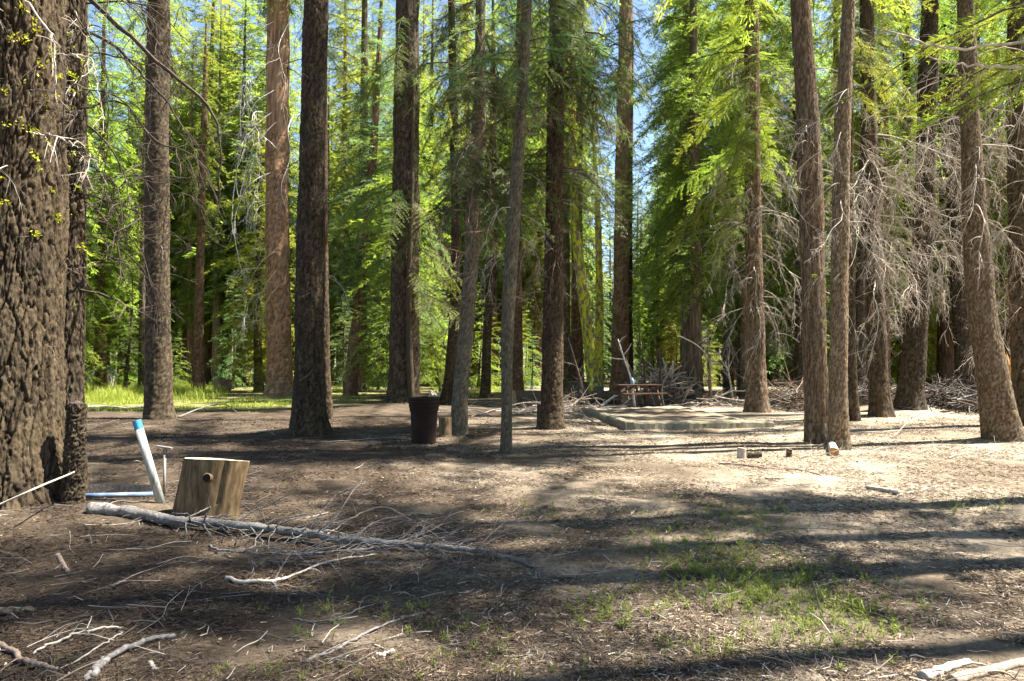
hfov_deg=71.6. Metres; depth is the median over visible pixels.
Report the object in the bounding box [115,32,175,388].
conifer tree
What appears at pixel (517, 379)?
fir tree
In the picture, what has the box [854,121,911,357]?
conifer tree
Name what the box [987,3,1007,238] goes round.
conifer tree
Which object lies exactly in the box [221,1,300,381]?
conifer tree
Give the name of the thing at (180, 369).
fir sapling
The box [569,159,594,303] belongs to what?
conifer tree
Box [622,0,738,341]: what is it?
conifer tree
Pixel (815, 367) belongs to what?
cedar tree
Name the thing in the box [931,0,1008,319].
conifer tree
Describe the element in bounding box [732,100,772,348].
conifer tree
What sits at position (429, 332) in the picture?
conifer tree
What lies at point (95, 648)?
stick
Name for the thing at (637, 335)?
conifer tree
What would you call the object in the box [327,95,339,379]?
conifer tree
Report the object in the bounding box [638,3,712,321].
conifer tree
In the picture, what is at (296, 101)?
conifer tree
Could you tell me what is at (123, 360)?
fir sapling
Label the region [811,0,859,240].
conifer tree
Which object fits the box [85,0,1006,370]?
sky
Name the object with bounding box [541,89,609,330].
conifer tree
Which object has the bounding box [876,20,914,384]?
conifer tree
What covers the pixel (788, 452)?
firewood
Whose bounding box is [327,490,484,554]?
stick
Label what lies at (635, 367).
conifer tree
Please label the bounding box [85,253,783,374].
distant wood
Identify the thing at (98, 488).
wooden board
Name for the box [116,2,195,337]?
conifer tree
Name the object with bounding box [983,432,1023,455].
stick
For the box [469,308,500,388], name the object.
fir sapling
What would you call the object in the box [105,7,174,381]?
conifer tree
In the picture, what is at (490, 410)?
fallen branch
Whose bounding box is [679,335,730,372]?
dead branch pole
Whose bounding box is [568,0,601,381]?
pine tree
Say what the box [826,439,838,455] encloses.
firewood
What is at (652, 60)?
conifer tree
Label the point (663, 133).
conifer tree
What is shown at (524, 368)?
fir sapling
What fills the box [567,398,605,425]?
fallen branch
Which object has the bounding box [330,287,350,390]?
fir sapling
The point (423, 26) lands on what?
conifer tree
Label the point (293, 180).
conifer tree
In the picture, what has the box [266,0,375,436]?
fir tree
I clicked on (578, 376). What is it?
dead branch pole
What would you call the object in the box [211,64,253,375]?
conifer tree
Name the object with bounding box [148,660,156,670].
stick
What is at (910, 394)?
fir tree
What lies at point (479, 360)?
fir sapling
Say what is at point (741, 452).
firewood
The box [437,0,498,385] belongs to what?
conifer tree
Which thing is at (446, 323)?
conifer tree
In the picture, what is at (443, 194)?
conifer tree
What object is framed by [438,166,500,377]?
conifer tree
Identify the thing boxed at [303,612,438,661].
stick
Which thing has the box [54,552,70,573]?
stick
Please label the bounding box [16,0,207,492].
pine tree
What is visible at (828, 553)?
twig litter
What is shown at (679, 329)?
conifer tree
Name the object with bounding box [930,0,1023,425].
pine tree
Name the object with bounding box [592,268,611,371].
conifer tree
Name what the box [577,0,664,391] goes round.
pine tree
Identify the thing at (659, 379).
dead branch pole
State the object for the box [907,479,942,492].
stick
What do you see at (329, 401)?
fir tree
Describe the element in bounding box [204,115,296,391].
conifer tree
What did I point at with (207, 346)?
conifer tree
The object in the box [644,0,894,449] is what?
cedar tree
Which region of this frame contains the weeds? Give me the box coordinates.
[203,481,1013,680]
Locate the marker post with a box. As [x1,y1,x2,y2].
[132,419,165,503]
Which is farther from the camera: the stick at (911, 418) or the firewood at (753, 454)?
the stick at (911, 418)
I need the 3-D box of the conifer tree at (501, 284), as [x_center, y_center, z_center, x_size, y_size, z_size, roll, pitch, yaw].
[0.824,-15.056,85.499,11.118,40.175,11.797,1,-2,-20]
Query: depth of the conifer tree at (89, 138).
34.52 m
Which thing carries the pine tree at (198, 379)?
on the ground at (382, 411)
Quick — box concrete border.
[580,406,773,429]
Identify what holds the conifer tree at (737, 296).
on the ground at (382, 411)
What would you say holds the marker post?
on the ground at (382, 411)
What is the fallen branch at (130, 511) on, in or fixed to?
on the ground at (382, 411)
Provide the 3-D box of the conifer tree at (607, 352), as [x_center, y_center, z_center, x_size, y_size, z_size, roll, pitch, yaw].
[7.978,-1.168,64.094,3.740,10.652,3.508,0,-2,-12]
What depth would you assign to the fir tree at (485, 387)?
35.94 m
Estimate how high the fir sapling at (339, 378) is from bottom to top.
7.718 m
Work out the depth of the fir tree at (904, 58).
38.31 m
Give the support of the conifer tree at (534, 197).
on the ground at (382, 411)
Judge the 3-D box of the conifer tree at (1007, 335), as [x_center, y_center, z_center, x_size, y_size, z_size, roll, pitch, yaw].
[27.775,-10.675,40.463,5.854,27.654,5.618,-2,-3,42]
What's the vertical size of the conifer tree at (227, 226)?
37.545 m
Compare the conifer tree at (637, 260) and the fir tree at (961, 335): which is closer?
the fir tree at (961, 335)
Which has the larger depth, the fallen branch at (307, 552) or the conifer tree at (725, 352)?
the conifer tree at (725, 352)
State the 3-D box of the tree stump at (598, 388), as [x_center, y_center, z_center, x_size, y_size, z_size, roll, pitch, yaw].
[4.397,2.696,36.919,0.919,0.680,0.943,0,-2,0]
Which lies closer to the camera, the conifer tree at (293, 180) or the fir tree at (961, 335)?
the fir tree at (961, 335)
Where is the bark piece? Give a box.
[0,606,33,615]
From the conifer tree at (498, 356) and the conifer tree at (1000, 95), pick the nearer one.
the conifer tree at (1000, 95)
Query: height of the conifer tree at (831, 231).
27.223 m
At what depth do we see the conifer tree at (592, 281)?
75.54 m
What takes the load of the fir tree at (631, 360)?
on the ground at (382, 411)
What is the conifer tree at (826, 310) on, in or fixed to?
on the ground at (382, 411)
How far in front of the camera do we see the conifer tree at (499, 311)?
70.24 m
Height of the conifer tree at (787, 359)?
17.400 m
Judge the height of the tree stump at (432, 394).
0.637 m
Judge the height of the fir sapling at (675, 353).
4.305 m
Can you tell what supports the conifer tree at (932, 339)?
on the ground at (382, 411)
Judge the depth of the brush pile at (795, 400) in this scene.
25.85 m
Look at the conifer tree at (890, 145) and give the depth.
36.98 m
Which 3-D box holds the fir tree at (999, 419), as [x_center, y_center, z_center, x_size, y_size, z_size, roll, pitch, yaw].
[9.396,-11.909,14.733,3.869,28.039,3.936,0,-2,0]
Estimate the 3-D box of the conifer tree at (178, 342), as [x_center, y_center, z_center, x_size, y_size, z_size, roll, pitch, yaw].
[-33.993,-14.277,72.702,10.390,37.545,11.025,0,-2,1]
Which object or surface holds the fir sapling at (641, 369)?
on the ground at (382, 411)
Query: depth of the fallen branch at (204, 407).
24.12 m
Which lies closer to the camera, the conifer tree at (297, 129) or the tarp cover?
the tarp cover
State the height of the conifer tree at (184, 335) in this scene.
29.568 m
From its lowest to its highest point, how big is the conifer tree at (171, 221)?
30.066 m
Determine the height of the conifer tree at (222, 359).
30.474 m
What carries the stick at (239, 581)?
on the ground at (382, 411)
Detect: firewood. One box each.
[737,447,745,458]
[746,451,761,457]
[786,448,792,456]
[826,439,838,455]
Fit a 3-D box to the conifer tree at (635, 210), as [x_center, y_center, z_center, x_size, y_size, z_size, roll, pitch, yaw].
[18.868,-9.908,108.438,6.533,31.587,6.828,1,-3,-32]
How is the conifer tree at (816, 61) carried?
on the ground at (382, 411)
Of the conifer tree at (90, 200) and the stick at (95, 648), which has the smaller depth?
the stick at (95, 648)
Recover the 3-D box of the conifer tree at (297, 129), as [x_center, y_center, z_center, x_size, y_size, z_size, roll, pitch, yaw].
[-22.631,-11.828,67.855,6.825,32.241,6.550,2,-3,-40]
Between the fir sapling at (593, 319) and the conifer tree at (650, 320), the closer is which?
the fir sapling at (593, 319)
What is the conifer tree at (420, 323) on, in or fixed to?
on the ground at (382, 411)
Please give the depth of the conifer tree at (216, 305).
60.73 m
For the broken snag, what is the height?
1.126 m
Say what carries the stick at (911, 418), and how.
on the ground at (382, 411)
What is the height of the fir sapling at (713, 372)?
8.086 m
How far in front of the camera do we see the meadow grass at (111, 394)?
32.92 m
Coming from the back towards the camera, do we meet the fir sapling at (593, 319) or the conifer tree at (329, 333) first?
the conifer tree at (329, 333)
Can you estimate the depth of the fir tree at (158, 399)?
21.30 m
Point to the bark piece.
(13, 610)
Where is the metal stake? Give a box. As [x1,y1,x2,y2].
[156,445,172,495]
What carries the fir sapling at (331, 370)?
on the ground at (382, 411)
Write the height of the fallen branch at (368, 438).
0.254 m
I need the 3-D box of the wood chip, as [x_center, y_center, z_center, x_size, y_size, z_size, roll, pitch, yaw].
[-0.656,1.622,3.683,0.118,0.031,0.034,2,-3,-41]
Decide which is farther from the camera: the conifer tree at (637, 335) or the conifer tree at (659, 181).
the conifer tree at (659, 181)
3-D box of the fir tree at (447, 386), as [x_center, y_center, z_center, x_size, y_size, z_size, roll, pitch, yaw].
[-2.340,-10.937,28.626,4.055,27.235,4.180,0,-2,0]
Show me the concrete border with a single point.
(620, 422)
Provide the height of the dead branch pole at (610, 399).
1.710 m
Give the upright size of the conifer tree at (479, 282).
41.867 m
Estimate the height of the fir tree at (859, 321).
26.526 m
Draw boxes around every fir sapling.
[88,254,144,390]
[108,298,137,387]
[126,309,184,389]
[172,330,191,387]
[206,266,265,388]
[329,307,343,383]
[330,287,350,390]
[330,305,349,387]
[366,283,387,389]
[419,284,476,387]
[420,305,444,386]
[422,325,446,390]
[469,285,500,389]
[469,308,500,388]
[522,306,541,388]
[522,313,540,388]
[522,323,541,389]
[563,353,569,390]
[583,291,610,386]
[633,320,654,382]
[648,340,661,378]
[662,327,679,373]
[702,316,735,388]
[709,312,737,395]
[926,340,942,393]
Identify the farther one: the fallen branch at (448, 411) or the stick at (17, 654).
the fallen branch at (448, 411)
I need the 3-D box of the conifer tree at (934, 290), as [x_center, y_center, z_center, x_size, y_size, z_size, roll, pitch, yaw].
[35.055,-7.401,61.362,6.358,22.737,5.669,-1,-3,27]
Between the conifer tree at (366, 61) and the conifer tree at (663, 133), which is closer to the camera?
the conifer tree at (366, 61)
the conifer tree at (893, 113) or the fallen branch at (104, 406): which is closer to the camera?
the fallen branch at (104, 406)
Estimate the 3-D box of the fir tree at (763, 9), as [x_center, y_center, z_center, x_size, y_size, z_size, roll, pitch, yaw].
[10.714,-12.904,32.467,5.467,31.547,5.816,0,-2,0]
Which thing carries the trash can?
on the ground at (382, 411)
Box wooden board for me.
[87,484,152,492]
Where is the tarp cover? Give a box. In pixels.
[84,366,122,387]
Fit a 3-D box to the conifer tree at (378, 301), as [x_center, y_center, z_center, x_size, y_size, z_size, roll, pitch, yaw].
[-6.391,-3.299,37.330,4.987,12.999,5.443,0,-2,7]
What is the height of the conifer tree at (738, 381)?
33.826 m
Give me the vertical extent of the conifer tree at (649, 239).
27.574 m
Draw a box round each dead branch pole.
[567,338,588,405]
[602,379,641,404]
[612,320,642,406]
[613,336,635,406]
[628,314,650,406]
[651,331,680,403]
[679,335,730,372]
[699,334,712,403]
[706,336,739,404]
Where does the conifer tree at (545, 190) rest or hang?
on the ground at (382, 411)
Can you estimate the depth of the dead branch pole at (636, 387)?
27.65 m
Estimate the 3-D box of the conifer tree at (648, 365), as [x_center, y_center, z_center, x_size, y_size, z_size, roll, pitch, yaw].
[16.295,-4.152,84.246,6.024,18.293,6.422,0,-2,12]
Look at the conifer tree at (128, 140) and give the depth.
67.25 m
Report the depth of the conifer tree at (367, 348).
60.67 m
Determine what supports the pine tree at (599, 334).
on the ground at (382, 411)
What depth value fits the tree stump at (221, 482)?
6.88 m
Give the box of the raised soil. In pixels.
[596,406,738,420]
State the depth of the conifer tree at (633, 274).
100.27 m
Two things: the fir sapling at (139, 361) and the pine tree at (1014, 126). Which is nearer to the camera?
the pine tree at (1014, 126)
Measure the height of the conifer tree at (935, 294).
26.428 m
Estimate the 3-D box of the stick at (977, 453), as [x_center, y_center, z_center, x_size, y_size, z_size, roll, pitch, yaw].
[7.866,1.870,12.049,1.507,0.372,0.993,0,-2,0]
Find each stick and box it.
[0,641,57,671]
[32,623,123,654]
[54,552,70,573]
[55,631,124,671]
[83,656,104,680]
[89,630,185,679]
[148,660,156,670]
[225,543,376,591]
[292,587,411,622]
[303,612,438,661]
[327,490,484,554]
[718,462,821,475]
[796,438,868,460]
[851,417,873,445]
[865,485,900,494]
[868,423,928,451]
[894,397,956,436]
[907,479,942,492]
[918,420,988,452]
[948,441,1011,458]
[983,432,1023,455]
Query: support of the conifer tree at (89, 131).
on the ground at (382, 411)
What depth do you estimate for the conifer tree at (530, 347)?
103.38 m
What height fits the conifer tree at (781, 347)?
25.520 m
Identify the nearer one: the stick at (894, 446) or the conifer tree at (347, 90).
the stick at (894, 446)
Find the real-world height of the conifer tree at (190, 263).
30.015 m
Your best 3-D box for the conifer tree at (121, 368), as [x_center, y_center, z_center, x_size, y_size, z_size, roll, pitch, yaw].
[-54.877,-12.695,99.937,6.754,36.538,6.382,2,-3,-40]
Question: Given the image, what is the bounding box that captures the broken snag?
[59,400,87,504]
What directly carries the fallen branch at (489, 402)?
on the ground at (382, 411)
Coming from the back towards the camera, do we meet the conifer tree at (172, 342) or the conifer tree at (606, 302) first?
the conifer tree at (172, 342)
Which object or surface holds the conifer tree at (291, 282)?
on the ground at (382, 411)
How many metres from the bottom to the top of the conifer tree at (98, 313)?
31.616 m
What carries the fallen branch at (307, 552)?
on the ground at (382, 411)
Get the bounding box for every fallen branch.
[0,458,85,504]
[86,477,596,579]
[87,405,143,408]
[178,400,237,417]
[206,497,590,599]
[321,431,407,442]
[438,404,493,416]
[470,404,534,417]
[477,394,500,404]
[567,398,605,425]
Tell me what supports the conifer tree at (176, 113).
on the ground at (382, 411)
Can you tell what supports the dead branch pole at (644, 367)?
on the ground at (382, 411)
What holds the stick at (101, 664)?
on the ground at (382, 411)
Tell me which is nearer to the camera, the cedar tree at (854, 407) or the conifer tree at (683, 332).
the cedar tree at (854, 407)
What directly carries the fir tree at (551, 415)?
on the ground at (382, 411)
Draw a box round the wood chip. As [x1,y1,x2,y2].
[375,649,395,656]
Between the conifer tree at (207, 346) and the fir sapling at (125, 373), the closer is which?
the fir sapling at (125, 373)
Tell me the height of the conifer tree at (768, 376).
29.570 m
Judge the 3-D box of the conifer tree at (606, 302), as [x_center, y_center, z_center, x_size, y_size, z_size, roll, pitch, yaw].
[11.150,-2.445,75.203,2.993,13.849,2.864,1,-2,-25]
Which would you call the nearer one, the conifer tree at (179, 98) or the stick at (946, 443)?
the stick at (946, 443)
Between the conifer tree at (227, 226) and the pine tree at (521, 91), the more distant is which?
the conifer tree at (227, 226)
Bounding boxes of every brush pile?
[492,377,639,415]
[609,351,709,406]
[672,386,744,409]
[722,358,803,412]
[858,356,947,406]
[892,350,978,413]
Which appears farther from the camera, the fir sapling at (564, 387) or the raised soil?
the fir sapling at (564, 387)
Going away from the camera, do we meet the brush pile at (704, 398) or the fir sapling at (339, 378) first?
the brush pile at (704, 398)
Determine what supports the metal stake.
on the ground at (382, 411)
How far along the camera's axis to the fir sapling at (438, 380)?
47.86 m
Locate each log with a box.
[213,378,231,391]
[512,390,620,405]
[917,658,1020,680]
[947,657,1023,680]
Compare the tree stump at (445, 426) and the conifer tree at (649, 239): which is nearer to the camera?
the tree stump at (445, 426)
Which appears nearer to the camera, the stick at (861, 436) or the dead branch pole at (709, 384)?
the stick at (861, 436)
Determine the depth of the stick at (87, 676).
3.45 m
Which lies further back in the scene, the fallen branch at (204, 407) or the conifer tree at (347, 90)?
the conifer tree at (347, 90)
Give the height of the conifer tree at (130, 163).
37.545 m
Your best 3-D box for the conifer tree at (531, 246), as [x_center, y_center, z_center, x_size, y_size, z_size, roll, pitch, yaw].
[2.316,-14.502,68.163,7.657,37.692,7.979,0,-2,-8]
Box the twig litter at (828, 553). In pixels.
[0,401,1023,680]
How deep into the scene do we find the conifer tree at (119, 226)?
96.59 m
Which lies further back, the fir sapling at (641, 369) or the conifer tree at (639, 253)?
the conifer tree at (639, 253)
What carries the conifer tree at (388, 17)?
on the ground at (382, 411)
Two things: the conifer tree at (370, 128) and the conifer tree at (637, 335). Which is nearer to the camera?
the conifer tree at (637, 335)
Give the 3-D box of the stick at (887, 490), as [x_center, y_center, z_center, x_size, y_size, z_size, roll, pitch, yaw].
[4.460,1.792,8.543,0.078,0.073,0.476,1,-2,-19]
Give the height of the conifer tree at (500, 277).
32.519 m
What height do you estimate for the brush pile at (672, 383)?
2.298 m
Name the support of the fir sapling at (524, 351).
on the ground at (382, 411)
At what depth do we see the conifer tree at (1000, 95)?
43.01 m
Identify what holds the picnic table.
on the raised soil
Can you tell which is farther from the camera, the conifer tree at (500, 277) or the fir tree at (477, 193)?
the conifer tree at (500, 277)
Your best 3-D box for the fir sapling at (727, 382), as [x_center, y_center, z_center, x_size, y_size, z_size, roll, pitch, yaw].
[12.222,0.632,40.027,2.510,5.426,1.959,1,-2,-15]
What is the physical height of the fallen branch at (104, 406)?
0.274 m
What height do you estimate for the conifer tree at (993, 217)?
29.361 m
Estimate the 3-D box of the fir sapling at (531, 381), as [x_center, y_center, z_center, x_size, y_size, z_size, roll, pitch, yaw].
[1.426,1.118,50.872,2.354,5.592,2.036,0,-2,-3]
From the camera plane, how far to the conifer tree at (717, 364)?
65.57 m
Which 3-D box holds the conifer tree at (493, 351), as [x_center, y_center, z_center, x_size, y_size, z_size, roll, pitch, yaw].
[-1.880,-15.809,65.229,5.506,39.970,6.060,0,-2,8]
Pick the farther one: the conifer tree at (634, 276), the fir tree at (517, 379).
the conifer tree at (634, 276)
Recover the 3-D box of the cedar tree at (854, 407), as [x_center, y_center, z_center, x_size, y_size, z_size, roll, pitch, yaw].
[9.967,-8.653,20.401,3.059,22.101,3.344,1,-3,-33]
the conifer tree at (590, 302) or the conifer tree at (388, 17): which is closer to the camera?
the conifer tree at (388, 17)
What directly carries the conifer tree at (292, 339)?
on the ground at (382, 411)
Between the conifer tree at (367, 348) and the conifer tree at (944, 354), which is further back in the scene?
the conifer tree at (367, 348)
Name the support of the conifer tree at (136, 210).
on the ground at (382, 411)
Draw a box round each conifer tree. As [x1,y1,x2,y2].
[84,154,133,388]
[84,200,135,377]
[85,0,145,388]
[85,37,118,341]
[86,4,111,265]
[86,12,108,318]
[86,70,141,364]
[86,83,106,277]
[87,8,98,244]
[88,40,98,310]
[105,0,201,331]
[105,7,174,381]
[105,113,137,378]
[105,132,124,372]
[110,55,174,381]
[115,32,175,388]
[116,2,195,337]
[121,20,213,381]
[125,87,173,298]
[168,58,188,299]
[169,0,256,385]
[169,45,226,383]
[169,85,200,381]
[170,0,295,385]
[171,53,193,376]
[171,58,201,333]
[187,0,248,385]
[188,6,250,379]
[200,0,255,378]
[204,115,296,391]
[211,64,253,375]
[213,63,246,378]
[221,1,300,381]
[228,66,265,382]
[231,152,298,375]
[248,77,300,337]
[249,1,301,265]
[255,24,301,342]
[288,106,298,304]
[289,63,355,343]
[291,0,382,384]
[291,241,335,370]
[327,0,392,391]
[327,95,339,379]
[329,99,355,337]
[330,120,381,347]
[330,234,382,383]
[331,31,393,340]
[331,72,478,401]
[344,160,441,396]
[346,22,391,385]
[347,34,450,374]
[362,0,441,232]
[366,186,439,384]
[376,39,435,332]
[387,100,461,384]
[418,1,462,384]
[419,0,446,381]
[419,54,461,379]
[426,0,502,378]
[436,108,462,378]
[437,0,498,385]
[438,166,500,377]
[478,0,510,384]
[478,91,533,344]
[479,102,533,336]
[481,30,525,385]
[496,130,533,342]
[496,333,499,376]
[499,5,546,366]
[503,10,570,385]
[523,52,547,337]
[523,243,533,375]
[526,36,571,268]
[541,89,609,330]
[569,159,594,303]
[570,1,614,331]
[583,243,595,380]
[583,274,612,383]
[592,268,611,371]
[593,207,613,379]
[604,278,613,380]
[605,0,783,403]
[605,261,613,350]
[608,312,640,377]
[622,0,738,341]
[632,169,680,375]
[632,173,646,377]
[632,187,656,369]
[632,212,648,377]
[632,218,651,374]
[632,239,637,353]
[632,279,649,381]
[633,235,656,376]
[635,199,653,373]
[637,1,730,392]
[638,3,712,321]
[638,44,705,376]
[642,172,666,364]
[644,0,726,398]
[645,60,677,205]
[645,281,656,372]
[648,202,679,375]
[649,171,717,369]
[652,286,669,373]
[670,1,777,390]
[675,0,801,345]
[679,0,794,393]
[698,0,789,396]
[702,253,735,384]
[722,251,788,384]
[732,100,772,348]
[733,14,831,390]
[733,104,855,393]
[761,0,855,308]
[766,123,789,383]
[776,204,855,370]
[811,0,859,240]
[811,0,948,389]
[814,0,914,351]
[817,21,856,319]
[819,90,855,354]
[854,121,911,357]
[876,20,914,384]
[888,0,1007,391]
[888,59,936,198]
[889,138,936,390]
[890,102,938,384]
[890,152,954,390]
[891,0,1007,318]
[891,129,937,351]
[900,129,938,383]
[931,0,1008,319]
[935,0,1006,329]
[981,0,1009,358]
[986,1,1009,353]
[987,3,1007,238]
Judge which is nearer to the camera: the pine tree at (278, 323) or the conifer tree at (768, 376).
the pine tree at (278, 323)
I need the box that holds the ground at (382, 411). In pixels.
[0,371,1023,680]
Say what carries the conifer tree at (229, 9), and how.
on the ground at (382, 411)
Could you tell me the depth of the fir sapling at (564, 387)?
32.88 m
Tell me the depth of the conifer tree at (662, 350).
65.82 m
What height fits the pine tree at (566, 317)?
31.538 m
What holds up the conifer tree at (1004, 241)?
on the ground at (382, 411)
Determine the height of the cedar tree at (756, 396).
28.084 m
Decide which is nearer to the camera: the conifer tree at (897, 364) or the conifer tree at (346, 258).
the conifer tree at (897, 364)
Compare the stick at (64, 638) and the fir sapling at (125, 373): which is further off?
the fir sapling at (125, 373)
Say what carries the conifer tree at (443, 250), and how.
on the ground at (382, 411)
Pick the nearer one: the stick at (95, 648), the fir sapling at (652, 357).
the stick at (95, 648)
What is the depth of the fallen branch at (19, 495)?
6.14 m
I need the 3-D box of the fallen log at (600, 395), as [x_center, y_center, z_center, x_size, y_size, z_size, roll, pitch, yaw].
[2.252,2.386,29.191,4.664,0.757,0.758,1,-2,-19]
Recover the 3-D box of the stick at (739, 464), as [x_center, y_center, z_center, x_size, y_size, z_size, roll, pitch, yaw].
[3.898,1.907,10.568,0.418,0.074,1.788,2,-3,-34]
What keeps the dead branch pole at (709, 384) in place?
on the ground at (382, 411)
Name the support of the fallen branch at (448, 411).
on the ground at (382, 411)
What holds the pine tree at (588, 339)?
on the ground at (382, 411)
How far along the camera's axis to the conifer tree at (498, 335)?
96.86 m
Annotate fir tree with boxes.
[88,0,227,419]
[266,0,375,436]
[289,0,352,418]
[328,0,473,402]
[374,0,577,434]
[417,0,502,405]
[436,0,675,429]
[461,0,524,397]
[480,0,548,389]
[629,3,650,389]
[687,0,796,400]
[793,0,994,417]
[822,0,908,402]
[858,0,1001,410]
[864,0,1023,441]
[887,0,939,327]
[898,0,1008,396]
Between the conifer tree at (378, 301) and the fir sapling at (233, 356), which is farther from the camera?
the fir sapling at (233, 356)
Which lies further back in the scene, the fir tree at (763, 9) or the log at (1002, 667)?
the fir tree at (763, 9)
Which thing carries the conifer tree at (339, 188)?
on the ground at (382, 411)
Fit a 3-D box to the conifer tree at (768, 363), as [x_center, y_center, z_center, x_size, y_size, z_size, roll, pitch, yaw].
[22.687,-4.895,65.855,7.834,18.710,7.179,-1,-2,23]
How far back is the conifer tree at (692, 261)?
30.22 m
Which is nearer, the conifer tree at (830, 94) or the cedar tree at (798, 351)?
the cedar tree at (798, 351)
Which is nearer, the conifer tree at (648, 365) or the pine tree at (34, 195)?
the pine tree at (34, 195)
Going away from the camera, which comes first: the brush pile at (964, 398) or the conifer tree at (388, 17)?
the brush pile at (964, 398)
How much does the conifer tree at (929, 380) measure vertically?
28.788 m
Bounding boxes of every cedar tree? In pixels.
[589,0,920,444]
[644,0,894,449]
[652,0,828,412]
[760,0,853,391]
[811,0,940,420]
[839,0,1023,159]
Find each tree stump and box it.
[170,457,249,520]
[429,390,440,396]
[438,416,451,436]
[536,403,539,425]
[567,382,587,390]
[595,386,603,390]
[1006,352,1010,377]
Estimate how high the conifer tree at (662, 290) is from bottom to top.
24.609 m
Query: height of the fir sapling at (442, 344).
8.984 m
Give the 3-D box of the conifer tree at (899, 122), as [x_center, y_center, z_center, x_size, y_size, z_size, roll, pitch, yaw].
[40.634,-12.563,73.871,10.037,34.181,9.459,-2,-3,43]
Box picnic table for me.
[608,384,667,406]
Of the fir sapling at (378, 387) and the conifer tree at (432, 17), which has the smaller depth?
the fir sapling at (378, 387)
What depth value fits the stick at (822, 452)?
11.97 m
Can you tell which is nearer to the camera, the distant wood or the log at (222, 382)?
the log at (222, 382)
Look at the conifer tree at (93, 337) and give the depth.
42.18 m
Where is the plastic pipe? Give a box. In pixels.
[85,492,153,497]
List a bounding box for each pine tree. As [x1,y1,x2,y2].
[0,0,250,509]
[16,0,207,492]
[171,0,229,392]
[212,0,327,394]
[328,0,425,395]
[413,0,636,453]
[533,1,591,390]
[563,2,602,390]
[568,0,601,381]
[576,77,620,385]
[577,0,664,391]
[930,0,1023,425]
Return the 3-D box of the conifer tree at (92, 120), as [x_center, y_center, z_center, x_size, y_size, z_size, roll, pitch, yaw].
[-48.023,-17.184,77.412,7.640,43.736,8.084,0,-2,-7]
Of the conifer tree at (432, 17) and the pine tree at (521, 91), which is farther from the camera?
the conifer tree at (432, 17)
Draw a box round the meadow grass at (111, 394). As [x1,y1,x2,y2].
[84,378,500,411]
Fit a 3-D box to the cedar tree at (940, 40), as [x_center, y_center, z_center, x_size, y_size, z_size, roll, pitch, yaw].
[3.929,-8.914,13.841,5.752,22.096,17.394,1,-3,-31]
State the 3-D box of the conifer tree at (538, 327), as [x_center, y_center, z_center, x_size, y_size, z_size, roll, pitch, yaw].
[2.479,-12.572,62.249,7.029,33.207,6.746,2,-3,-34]
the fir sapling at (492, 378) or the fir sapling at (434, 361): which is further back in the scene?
the fir sapling at (434, 361)
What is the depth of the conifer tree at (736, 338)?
41.53 m
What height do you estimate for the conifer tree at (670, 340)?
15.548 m
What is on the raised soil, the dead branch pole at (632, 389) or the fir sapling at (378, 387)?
the dead branch pole at (632, 389)
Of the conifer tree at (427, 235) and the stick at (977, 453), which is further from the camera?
the conifer tree at (427, 235)
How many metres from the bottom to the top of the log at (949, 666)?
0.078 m
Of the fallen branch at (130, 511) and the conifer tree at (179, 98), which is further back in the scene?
the conifer tree at (179, 98)
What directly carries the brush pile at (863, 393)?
on the ground at (382, 411)
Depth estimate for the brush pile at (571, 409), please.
24.75 m
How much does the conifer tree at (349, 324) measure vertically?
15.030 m
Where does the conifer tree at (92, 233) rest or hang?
on the ground at (382, 411)
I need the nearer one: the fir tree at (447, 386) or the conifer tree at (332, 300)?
the fir tree at (447, 386)
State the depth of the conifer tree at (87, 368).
62.36 m
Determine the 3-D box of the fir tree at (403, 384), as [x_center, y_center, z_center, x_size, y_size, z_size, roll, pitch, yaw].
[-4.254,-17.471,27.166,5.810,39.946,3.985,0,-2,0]
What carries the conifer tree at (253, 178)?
on the ground at (382, 411)
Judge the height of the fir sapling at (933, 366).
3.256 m
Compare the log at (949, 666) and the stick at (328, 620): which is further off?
the stick at (328, 620)
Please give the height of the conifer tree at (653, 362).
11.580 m
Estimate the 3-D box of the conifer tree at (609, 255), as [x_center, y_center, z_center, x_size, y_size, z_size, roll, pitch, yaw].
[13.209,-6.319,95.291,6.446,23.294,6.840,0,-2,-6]
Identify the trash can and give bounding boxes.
[408,397,439,443]
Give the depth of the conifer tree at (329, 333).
67.57 m
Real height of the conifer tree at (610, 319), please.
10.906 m
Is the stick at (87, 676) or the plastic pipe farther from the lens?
the plastic pipe
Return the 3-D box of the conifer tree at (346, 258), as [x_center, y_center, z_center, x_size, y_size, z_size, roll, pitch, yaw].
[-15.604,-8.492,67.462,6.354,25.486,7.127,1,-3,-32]
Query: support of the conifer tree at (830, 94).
on the ground at (382, 411)
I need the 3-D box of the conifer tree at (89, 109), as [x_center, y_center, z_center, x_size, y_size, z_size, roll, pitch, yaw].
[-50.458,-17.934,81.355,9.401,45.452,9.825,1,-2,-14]
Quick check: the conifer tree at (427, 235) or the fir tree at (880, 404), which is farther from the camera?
the conifer tree at (427, 235)
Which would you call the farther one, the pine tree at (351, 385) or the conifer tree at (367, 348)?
the conifer tree at (367, 348)
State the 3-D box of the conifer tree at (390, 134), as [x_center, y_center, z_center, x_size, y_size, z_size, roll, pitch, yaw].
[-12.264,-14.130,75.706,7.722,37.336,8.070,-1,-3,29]

